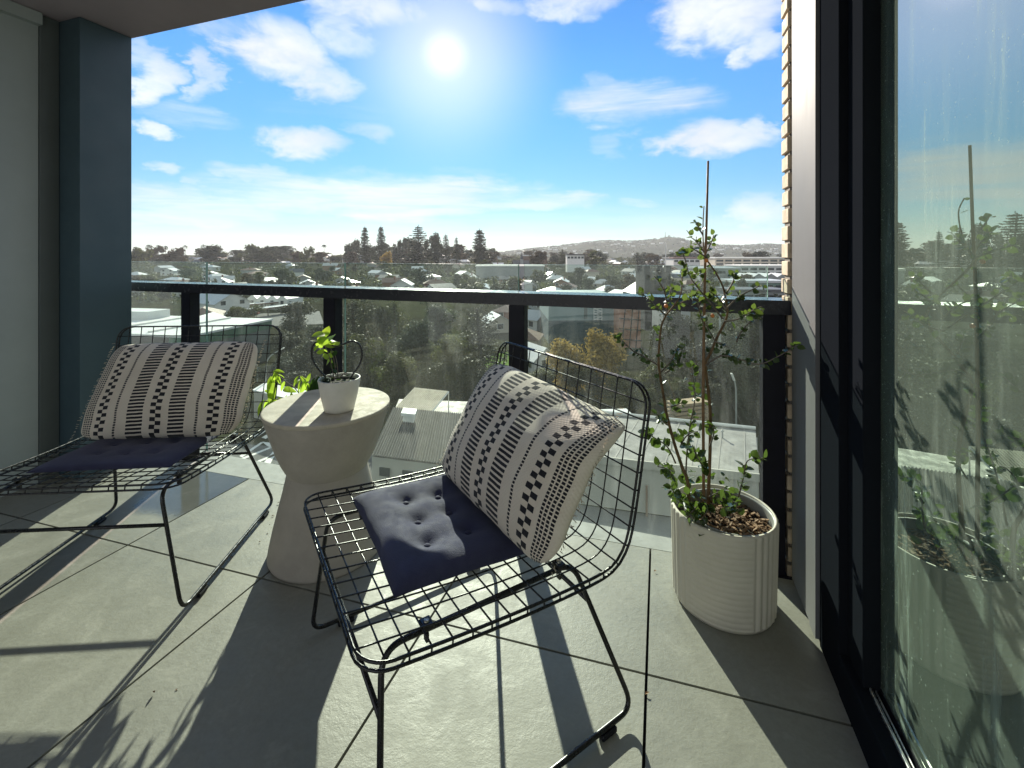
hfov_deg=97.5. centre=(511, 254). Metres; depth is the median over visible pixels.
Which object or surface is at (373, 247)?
spreading tree
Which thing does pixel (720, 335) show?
utility pole
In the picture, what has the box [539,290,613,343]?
teal building
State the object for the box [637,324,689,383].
broadleaf tree
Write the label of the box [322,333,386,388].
broadleaf tree
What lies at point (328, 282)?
undergrowth
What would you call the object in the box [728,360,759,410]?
broadleaf tree
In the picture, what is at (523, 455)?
cushion
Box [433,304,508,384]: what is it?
broadleaf tree
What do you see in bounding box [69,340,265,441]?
cushion
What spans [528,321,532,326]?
window
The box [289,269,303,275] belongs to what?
house
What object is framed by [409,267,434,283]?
spreading tree
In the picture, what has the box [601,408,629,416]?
container
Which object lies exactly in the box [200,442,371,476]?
road
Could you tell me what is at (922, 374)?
sliding door
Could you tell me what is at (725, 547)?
planter shrub
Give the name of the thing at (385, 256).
broadleaf tree
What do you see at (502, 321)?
house
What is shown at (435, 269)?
conifer tree
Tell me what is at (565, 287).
broadleaf tree
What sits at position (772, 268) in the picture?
commercial building
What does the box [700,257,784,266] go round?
commercial building
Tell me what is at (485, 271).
commercial building
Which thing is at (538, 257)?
broadleaf tree
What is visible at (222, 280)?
house
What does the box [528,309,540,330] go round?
house
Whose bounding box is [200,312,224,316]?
house
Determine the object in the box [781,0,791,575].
brick pier
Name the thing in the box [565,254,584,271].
commercial building
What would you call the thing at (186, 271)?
spreading tree
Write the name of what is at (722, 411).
ground
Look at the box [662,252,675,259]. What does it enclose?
conifer tree
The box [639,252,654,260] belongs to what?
broadleaf tree
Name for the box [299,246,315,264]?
spreading tree
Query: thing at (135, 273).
house
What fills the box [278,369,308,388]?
broadleaf tree
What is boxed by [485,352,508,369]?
grass verge
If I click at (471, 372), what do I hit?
broadleaf tree
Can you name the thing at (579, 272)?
broadleaf tree
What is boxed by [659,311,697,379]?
broadleaf tree
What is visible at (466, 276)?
spreading tree
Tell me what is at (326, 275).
spreading tree
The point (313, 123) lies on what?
sky
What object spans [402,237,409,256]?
broadleaf tree
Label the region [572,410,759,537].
flat roof building
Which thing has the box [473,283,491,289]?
house
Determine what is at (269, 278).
house
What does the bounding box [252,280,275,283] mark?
spreading tree
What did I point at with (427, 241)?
spreading tree
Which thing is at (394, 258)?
broadleaf tree
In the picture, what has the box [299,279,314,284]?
house
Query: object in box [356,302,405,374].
broadleaf tree
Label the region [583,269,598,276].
house
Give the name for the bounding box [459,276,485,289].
spreading tree
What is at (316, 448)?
side table
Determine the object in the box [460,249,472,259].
spreading tree
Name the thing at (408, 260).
broadleaf tree
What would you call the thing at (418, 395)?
lean to
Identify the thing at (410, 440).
corrugated shed
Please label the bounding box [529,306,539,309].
house
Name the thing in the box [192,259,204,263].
house
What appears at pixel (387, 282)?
house
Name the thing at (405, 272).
spreading tree
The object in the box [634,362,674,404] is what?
broadleaf tree
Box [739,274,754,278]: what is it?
broadleaf tree
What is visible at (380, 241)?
norfolk pine
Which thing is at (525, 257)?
commercial building
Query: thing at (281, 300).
terrace
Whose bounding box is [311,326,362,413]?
potted plant
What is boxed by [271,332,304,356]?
broadleaf tree
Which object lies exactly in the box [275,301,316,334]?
broadleaf tree
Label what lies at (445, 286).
house
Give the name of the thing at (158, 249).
spreading tree
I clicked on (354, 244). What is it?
broadleaf tree
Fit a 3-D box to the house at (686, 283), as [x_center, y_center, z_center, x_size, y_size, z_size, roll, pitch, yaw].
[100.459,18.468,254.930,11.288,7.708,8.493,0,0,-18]
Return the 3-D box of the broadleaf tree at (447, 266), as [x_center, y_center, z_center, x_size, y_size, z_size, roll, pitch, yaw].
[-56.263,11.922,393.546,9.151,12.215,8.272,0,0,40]
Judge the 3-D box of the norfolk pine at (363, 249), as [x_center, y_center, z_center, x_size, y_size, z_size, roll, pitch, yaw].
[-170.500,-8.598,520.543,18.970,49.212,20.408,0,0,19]
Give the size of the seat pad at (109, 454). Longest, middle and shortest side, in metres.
0.408 x 0.408 x 0.022 m
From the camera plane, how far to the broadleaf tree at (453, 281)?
269.99 m
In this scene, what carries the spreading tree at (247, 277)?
on the ground
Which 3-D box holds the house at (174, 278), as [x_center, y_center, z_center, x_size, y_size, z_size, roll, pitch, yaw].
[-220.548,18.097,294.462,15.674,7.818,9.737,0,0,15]
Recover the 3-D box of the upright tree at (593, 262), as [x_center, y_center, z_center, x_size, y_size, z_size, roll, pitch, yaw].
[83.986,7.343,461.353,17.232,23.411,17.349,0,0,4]
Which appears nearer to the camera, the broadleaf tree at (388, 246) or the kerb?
the kerb
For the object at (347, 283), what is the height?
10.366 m
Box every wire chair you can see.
[0,325,281,606]
[303,342,650,767]
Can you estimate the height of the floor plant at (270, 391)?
0.576 m
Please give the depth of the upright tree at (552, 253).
757.16 m
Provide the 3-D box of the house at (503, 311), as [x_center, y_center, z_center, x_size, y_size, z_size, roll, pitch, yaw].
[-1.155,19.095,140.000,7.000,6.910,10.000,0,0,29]
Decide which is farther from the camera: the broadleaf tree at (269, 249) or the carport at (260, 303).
the broadleaf tree at (269, 249)
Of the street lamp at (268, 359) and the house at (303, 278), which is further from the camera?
the house at (303, 278)
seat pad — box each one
[26,435,219,472]
[353,474,524,597]
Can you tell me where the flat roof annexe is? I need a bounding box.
[396,399,466,413]
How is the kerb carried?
on the balcony slab
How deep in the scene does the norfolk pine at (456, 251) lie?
519.05 m
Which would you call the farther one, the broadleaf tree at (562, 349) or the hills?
the hills
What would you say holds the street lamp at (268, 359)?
on the ground
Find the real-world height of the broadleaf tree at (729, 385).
7.374 m
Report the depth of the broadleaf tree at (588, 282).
215.02 m
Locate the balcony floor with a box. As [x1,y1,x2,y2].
[0,467,868,767]
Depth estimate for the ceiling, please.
2.04 m
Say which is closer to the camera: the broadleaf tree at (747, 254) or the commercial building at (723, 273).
the commercial building at (723, 273)
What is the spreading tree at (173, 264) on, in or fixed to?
on the ground
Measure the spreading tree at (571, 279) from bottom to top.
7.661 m
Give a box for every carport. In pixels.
[247,304,287,315]
[250,302,278,310]
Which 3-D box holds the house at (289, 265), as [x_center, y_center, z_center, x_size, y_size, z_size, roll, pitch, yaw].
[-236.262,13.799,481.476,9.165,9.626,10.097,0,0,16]
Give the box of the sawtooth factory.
[730,273,784,279]
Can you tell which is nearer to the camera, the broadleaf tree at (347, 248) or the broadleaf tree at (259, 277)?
the broadleaf tree at (259, 277)
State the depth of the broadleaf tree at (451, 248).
633.13 m
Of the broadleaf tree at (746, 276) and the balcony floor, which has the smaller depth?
the balcony floor
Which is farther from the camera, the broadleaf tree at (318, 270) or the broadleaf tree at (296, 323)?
the broadleaf tree at (318, 270)
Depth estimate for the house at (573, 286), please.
219.96 m
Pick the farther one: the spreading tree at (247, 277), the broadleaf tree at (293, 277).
the broadleaf tree at (293, 277)
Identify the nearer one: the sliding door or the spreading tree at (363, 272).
the sliding door
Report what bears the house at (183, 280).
on the ground
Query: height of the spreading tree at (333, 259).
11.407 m
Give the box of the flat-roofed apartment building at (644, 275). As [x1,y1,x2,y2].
[622,266,682,329]
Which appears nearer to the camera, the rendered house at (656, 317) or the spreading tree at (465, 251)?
the rendered house at (656, 317)
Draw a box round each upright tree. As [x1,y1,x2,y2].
[547,255,558,263]
[548,252,560,257]
[586,250,600,269]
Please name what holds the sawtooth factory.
on the ground
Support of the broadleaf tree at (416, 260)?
on the ground
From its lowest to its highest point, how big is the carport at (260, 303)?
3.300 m
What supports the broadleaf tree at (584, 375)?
on the ground
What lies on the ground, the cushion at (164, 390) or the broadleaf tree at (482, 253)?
the broadleaf tree at (482, 253)
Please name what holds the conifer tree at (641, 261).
on the ground
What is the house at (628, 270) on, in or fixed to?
on the ground
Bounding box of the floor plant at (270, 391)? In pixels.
[258,369,319,415]
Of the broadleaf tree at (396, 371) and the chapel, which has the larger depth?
the chapel
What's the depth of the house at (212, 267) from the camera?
442.00 m
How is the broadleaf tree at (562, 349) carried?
on the ground
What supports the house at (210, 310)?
on the ground
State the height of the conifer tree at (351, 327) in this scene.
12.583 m
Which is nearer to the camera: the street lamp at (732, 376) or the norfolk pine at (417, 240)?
the street lamp at (732, 376)
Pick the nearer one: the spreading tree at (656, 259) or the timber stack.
the timber stack
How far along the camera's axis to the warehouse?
79.93 m
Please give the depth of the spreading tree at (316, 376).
59.93 m
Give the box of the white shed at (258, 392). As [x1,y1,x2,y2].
[253,383,305,419]
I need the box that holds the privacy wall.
[0,0,130,496]
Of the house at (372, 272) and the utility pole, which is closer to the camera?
the utility pole
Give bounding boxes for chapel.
[512,252,529,264]
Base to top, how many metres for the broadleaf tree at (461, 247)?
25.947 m
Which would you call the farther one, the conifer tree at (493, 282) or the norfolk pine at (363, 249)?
the norfolk pine at (363, 249)
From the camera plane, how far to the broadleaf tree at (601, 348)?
59.52 m
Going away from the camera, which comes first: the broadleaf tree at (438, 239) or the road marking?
the road marking
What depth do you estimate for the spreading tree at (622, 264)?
496.02 m
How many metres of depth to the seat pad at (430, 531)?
1.04 m
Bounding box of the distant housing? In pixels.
[517,241,778,254]
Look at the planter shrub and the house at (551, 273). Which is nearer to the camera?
the planter shrub
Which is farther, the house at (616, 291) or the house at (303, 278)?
the house at (303, 278)
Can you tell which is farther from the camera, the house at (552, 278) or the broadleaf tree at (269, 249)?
the broadleaf tree at (269, 249)
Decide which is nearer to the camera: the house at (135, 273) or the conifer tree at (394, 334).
the conifer tree at (394, 334)
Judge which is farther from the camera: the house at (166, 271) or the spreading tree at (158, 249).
the spreading tree at (158, 249)
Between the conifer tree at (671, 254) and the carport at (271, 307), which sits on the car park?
the carport at (271, 307)
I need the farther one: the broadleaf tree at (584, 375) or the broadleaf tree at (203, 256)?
the broadleaf tree at (203, 256)
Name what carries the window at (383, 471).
in the corrugated shed at (410, 440)
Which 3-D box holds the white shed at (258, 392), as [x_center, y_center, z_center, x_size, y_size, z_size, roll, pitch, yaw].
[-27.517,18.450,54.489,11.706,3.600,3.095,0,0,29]
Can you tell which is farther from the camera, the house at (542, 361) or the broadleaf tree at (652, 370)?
the house at (542, 361)
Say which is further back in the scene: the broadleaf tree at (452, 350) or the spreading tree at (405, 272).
the spreading tree at (405, 272)
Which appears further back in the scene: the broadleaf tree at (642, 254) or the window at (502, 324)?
the broadleaf tree at (642, 254)
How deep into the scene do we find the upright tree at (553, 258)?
596.53 m
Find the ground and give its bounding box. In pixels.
[131,255,759,516]
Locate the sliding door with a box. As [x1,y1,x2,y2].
[820,0,1023,767]
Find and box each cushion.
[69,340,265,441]
[436,361,624,577]
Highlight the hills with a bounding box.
[504,237,781,257]
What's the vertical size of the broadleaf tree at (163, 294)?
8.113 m
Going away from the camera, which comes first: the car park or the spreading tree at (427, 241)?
the car park
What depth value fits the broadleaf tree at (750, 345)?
65.53 m
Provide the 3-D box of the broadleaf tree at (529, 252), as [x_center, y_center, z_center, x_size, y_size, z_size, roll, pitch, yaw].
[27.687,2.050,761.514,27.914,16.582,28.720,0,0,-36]
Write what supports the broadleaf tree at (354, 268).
on the ground
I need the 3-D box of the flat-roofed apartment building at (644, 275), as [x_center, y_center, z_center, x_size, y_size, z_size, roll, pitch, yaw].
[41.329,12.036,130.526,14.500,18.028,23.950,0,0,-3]
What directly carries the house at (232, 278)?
on the ground
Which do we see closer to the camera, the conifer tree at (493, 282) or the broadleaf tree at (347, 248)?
the conifer tree at (493, 282)
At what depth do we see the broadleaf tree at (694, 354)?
61.43 m
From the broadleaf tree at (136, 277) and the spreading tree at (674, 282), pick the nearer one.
the broadleaf tree at (136, 277)
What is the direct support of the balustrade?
on the balcony floor
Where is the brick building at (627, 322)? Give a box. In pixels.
[614,309,641,347]
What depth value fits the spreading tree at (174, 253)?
574.67 m
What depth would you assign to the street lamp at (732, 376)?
49.93 m
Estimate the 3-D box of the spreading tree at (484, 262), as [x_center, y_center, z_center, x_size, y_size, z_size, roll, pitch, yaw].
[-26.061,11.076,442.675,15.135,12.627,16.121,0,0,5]
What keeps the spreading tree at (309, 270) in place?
on the ground
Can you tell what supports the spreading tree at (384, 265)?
on the ground
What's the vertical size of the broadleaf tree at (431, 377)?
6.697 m
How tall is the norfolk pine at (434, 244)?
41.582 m
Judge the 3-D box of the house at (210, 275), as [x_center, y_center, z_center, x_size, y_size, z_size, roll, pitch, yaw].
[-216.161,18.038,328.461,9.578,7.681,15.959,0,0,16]
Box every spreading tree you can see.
[131,247,153,262]
[133,246,167,261]
[152,259,162,264]
[160,247,187,263]
[169,261,180,267]
[177,268,195,276]
[215,259,229,267]
[223,303,264,317]
[236,243,260,261]
[240,273,262,282]
[245,248,275,264]
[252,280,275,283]
[276,338,322,374]
[297,375,321,389]
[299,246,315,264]
[303,267,313,271]
[315,270,334,281]
[326,255,342,262]
[356,270,367,277]
[362,244,377,260]
[377,261,392,269]
[392,241,406,261]
[399,269,410,276]
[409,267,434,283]
[419,239,433,259]
[453,273,470,282]
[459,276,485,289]
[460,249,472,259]
[479,259,492,264]
[486,251,500,263]
[489,283,508,289]
[528,367,557,383]
[529,269,547,281]
[566,275,574,284]
[595,275,606,280]
[604,277,629,292]
[604,371,660,410]
[617,262,631,267]
[619,273,635,289]
[644,254,661,264]
[671,278,680,285]
[674,377,725,408]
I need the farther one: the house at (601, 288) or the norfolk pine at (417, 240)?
the norfolk pine at (417, 240)
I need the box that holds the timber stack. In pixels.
[666,397,708,422]
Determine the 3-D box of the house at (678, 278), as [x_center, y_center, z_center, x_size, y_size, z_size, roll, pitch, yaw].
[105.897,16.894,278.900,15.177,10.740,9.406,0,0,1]
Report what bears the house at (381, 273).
on the ground
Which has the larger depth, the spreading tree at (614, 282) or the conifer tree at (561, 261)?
the conifer tree at (561, 261)
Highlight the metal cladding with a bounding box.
[792,0,819,638]
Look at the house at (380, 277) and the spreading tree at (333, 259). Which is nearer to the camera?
the house at (380, 277)
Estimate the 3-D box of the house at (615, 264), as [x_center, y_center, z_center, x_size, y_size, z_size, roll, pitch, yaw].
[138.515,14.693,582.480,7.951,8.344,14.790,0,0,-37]
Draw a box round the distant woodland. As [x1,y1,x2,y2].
[499,235,781,254]
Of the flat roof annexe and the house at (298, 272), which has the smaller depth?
the flat roof annexe
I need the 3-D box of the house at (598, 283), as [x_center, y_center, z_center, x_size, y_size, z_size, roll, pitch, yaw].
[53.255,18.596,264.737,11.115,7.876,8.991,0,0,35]
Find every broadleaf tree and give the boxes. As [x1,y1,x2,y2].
[131,275,141,280]
[134,259,140,266]
[140,274,157,294]
[158,292,171,299]
[194,244,228,262]
[198,253,211,262]
[228,250,242,261]
[228,256,235,264]
[249,271,264,283]
[255,246,283,263]
[256,355,296,381]
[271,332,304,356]
[272,268,291,283]
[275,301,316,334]
[276,245,296,260]
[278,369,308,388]
[286,270,300,284]
[289,251,303,263]
[303,324,322,349]
[311,252,326,263]
[312,267,324,281]
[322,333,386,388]
[341,251,359,264]
[343,244,354,264]
[347,239,360,259]
[350,264,357,271]
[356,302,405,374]
[369,351,417,407]
[379,244,390,253]
[379,251,392,266]
[387,317,436,382]
[390,251,404,261]
[401,249,417,261]
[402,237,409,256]
[407,238,420,262]
[413,361,452,399]
[424,304,460,346]
[428,233,444,261]
[430,334,473,388]
[441,246,453,258]
[443,261,453,273]
[443,356,486,401]
[450,244,468,259]
[452,273,460,285]
[473,244,488,262]
[505,276,524,290]
[523,251,534,254]
[529,249,546,263]
[545,338,585,395]
[560,284,572,289]
[560,364,617,406]
[568,327,628,401]
[573,267,585,285]
[582,278,596,289]
[584,253,591,264]
[595,250,608,265]
[602,274,617,285]
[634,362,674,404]
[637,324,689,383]
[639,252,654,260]
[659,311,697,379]
[678,342,725,388]
[706,267,718,281]
[707,351,750,404]
[712,253,723,256]
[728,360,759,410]
[733,316,759,367]
[736,278,748,286]
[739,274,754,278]
[742,251,752,256]
[752,251,771,256]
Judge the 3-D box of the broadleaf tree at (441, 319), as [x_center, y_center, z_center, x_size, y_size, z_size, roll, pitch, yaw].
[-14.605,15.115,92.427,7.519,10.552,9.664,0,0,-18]
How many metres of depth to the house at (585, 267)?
430.78 m
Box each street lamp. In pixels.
[265,347,284,381]
[730,373,736,423]
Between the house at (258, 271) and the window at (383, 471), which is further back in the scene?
the house at (258, 271)
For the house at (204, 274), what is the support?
on the ground
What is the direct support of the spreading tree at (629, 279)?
on the ground
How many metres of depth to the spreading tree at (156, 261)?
559.63 m
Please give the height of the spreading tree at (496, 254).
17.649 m
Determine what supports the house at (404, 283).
on the ground
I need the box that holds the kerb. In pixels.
[172,450,671,553]
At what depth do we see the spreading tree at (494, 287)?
207.99 m
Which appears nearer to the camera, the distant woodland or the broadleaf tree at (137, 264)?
the broadleaf tree at (137, 264)
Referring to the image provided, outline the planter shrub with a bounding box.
[613,161,805,634]
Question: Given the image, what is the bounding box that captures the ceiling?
[10,0,304,37]
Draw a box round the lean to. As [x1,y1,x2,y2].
[396,387,448,410]
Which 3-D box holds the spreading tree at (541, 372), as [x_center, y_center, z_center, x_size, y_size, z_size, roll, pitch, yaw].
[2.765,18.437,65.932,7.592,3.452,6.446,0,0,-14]
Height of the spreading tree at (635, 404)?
4.765 m
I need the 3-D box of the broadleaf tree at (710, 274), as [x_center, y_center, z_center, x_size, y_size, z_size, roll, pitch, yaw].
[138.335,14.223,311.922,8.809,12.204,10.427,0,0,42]
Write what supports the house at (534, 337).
on the ground
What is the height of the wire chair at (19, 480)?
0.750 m
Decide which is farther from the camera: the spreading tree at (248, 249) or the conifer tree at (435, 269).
the spreading tree at (248, 249)
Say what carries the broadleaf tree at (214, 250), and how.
on the ground
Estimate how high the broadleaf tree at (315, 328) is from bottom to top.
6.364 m
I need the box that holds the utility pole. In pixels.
[719,313,720,399]
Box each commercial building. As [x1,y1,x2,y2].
[475,265,544,280]
[523,255,547,265]
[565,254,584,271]
[666,257,699,269]
[686,267,741,280]
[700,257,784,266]
[715,287,784,297]
[718,279,780,287]
[724,264,781,272]
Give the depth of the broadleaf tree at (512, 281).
212.34 m
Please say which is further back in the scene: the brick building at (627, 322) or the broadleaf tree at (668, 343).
the brick building at (627, 322)
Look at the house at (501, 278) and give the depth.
300.44 m
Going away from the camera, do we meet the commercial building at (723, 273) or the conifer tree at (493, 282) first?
the conifer tree at (493, 282)
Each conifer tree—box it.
[316,299,373,369]
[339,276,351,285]
[383,301,411,355]
[431,264,438,273]
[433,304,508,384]
[490,277,499,289]
[556,249,565,269]
[629,252,647,264]
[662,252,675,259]
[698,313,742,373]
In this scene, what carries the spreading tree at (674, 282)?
on the ground
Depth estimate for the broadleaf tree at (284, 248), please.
668.95 m
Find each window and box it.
[379,467,436,479]
[497,323,503,329]
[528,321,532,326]
[541,359,549,368]
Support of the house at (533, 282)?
on the ground
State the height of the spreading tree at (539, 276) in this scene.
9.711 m
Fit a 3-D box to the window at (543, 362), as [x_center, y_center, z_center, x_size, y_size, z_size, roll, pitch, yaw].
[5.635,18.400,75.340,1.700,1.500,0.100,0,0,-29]
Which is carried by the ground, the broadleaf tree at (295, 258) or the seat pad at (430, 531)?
the broadleaf tree at (295, 258)
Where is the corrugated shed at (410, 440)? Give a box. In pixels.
[372,407,460,485]
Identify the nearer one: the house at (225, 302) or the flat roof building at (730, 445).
the flat roof building at (730, 445)
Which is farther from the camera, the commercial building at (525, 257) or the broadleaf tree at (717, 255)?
the broadleaf tree at (717, 255)
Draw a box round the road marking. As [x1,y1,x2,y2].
[230,431,274,462]
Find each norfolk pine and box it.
[356,228,373,265]
[372,227,389,262]
[403,224,433,264]
[425,232,444,263]
[438,235,451,262]
[451,236,462,262]
[467,228,492,260]
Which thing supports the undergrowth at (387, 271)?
on the ground
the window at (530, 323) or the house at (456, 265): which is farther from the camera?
the house at (456, 265)
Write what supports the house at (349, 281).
on the ground
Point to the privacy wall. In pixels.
(65, 202)
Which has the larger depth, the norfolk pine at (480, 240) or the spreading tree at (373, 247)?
the spreading tree at (373, 247)
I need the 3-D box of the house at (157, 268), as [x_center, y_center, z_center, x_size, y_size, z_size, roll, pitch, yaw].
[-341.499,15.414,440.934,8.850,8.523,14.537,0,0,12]
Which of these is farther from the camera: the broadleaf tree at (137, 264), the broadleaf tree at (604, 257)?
the broadleaf tree at (604, 257)
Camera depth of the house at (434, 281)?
259.18 m
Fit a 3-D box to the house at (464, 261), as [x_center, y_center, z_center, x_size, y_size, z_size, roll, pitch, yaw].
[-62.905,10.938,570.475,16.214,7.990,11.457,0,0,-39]
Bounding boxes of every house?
[131,272,149,274]
[154,265,174,271]
[160,268,180,275]
[160,276,189,280]
[174,278,188,281]
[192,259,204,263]
[200,293,251,314]
[200,306,225,315]
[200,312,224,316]
[201,271,217,275]
[202,264,220,270]
[202,273,228,280]
[210,275,235,282]
[210,277,233,282]
[240,267,260,273]
[248,271,268,275]
[264,277,276,281]
[285,263,297,268]
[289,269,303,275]
[296,275,310,282]
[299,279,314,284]
[322,262,339,270]
[332,268,343,274]
[335,276,348,282]
[338,280,359,285]
[368,270,383,276]
[375,272,391,280]
[378,274,400,283]
[382,276,406,286]
[390,278,413,287]
[411,266,423,270]
[417,274,441,284]
[423,278,446,287]
[425,283,456,288]
[452,263,464,267]
[455,260,469,263]
[455,270,470,277]
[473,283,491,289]
[481,311,508,333]
[492,305,508,319]
[498,276,519,283]
[506,278,537,288]
[509,281,532,290]
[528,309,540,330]
[528,328,543,345]
[528,342,554,372]
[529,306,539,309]
[538,287,561,290]
[546,275,565,283]
[547,271,556,277]
[554,277,569,287]
[559,282,577,289]
[579,266,590,270]
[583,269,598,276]
[592,279,606,287]
[594,285,613,292]
[608,289,622,292]
[612,262,624,266]
[621,268,635,277]
[652,310,690,340]
[671,274,697,281]
[679,280,700,289]
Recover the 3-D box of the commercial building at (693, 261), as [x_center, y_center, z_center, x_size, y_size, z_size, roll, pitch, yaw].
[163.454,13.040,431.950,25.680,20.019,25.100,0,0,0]
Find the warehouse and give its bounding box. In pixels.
[131,308,272,363]
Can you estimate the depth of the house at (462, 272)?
351.52 m
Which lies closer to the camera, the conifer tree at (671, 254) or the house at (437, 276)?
the house at (437, 276)
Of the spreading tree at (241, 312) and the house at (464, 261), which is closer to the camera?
the spreading tree at (241, 312)
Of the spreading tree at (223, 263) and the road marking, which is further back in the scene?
the spreading tree at (223, 263)
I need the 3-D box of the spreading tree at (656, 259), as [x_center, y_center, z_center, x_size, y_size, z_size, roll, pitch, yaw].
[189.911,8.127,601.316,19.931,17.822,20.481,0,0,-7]
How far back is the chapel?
501.54 m
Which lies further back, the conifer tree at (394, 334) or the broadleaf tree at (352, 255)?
the broadleaf tree at (352, 255)
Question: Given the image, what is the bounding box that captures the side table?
[260,387,389,583]
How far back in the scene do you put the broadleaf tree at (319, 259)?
592.13 m
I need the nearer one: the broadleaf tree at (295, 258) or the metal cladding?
the metal cladding
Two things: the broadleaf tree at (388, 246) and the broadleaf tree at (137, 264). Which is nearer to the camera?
the broadleaf tree at (137, 264)
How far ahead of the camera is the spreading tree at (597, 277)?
283.38 m
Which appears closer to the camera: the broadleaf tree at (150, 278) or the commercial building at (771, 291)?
the commercial building at (771, 291)
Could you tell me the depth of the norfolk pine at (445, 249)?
518.76 m
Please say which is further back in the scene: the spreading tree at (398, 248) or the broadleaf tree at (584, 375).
the spreading tree at (398, 248)
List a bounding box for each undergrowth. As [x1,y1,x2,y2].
[131,254,765,304]
[131,254,775,300]
[132,255,781,302]
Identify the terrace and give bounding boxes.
[247,295,302,309]
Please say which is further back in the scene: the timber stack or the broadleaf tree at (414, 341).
the broadleaf tree at (414, 341)
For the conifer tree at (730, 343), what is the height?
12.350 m
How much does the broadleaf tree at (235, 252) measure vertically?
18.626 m
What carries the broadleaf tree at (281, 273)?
on the ground
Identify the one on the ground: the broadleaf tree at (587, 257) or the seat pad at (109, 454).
the broadleaf tree at (587, 257)
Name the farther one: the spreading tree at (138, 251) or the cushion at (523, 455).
the spreading tree at (138, 251)
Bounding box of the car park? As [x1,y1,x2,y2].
[227,311,322,325]
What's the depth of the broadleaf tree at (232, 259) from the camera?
557.70 m
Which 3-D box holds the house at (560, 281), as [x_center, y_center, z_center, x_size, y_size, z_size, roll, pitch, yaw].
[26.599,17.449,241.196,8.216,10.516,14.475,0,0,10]
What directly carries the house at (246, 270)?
on the ground
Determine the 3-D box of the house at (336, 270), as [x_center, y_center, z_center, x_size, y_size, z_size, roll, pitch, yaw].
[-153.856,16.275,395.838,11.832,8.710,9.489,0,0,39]
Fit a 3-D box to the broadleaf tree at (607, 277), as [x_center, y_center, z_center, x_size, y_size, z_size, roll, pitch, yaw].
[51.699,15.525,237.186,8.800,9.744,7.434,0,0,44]
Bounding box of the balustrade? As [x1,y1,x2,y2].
[131,261,791,579]
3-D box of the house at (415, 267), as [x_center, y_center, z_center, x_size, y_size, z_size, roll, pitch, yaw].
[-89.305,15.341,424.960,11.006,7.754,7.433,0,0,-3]
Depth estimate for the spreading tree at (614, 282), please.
206.89 m
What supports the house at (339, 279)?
on the ground
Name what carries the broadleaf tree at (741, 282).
on the ground
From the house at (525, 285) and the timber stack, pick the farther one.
the house at (525, 285)
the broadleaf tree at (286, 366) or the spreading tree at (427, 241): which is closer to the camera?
the broadleaf tree at (286, 366)
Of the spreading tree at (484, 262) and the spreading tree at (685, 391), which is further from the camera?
the spreading tree at (484, 262)
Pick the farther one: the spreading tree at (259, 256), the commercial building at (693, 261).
the spreading tree at (259, 256)
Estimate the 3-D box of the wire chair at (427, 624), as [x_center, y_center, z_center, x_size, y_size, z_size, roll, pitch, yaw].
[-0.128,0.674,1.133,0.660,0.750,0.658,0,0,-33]
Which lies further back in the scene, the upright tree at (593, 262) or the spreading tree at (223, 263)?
the spreading tree at (223, 263)
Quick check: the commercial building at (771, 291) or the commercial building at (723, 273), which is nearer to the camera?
the commercial building at (771, 291)
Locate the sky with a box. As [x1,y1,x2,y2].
[131,0,784,254]
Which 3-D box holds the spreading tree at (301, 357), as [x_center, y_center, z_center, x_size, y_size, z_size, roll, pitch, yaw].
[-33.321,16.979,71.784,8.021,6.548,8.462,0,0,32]
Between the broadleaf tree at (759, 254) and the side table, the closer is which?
the side table
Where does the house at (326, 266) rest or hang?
on the ground
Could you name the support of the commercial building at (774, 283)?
on the ground
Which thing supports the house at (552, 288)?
on the ground

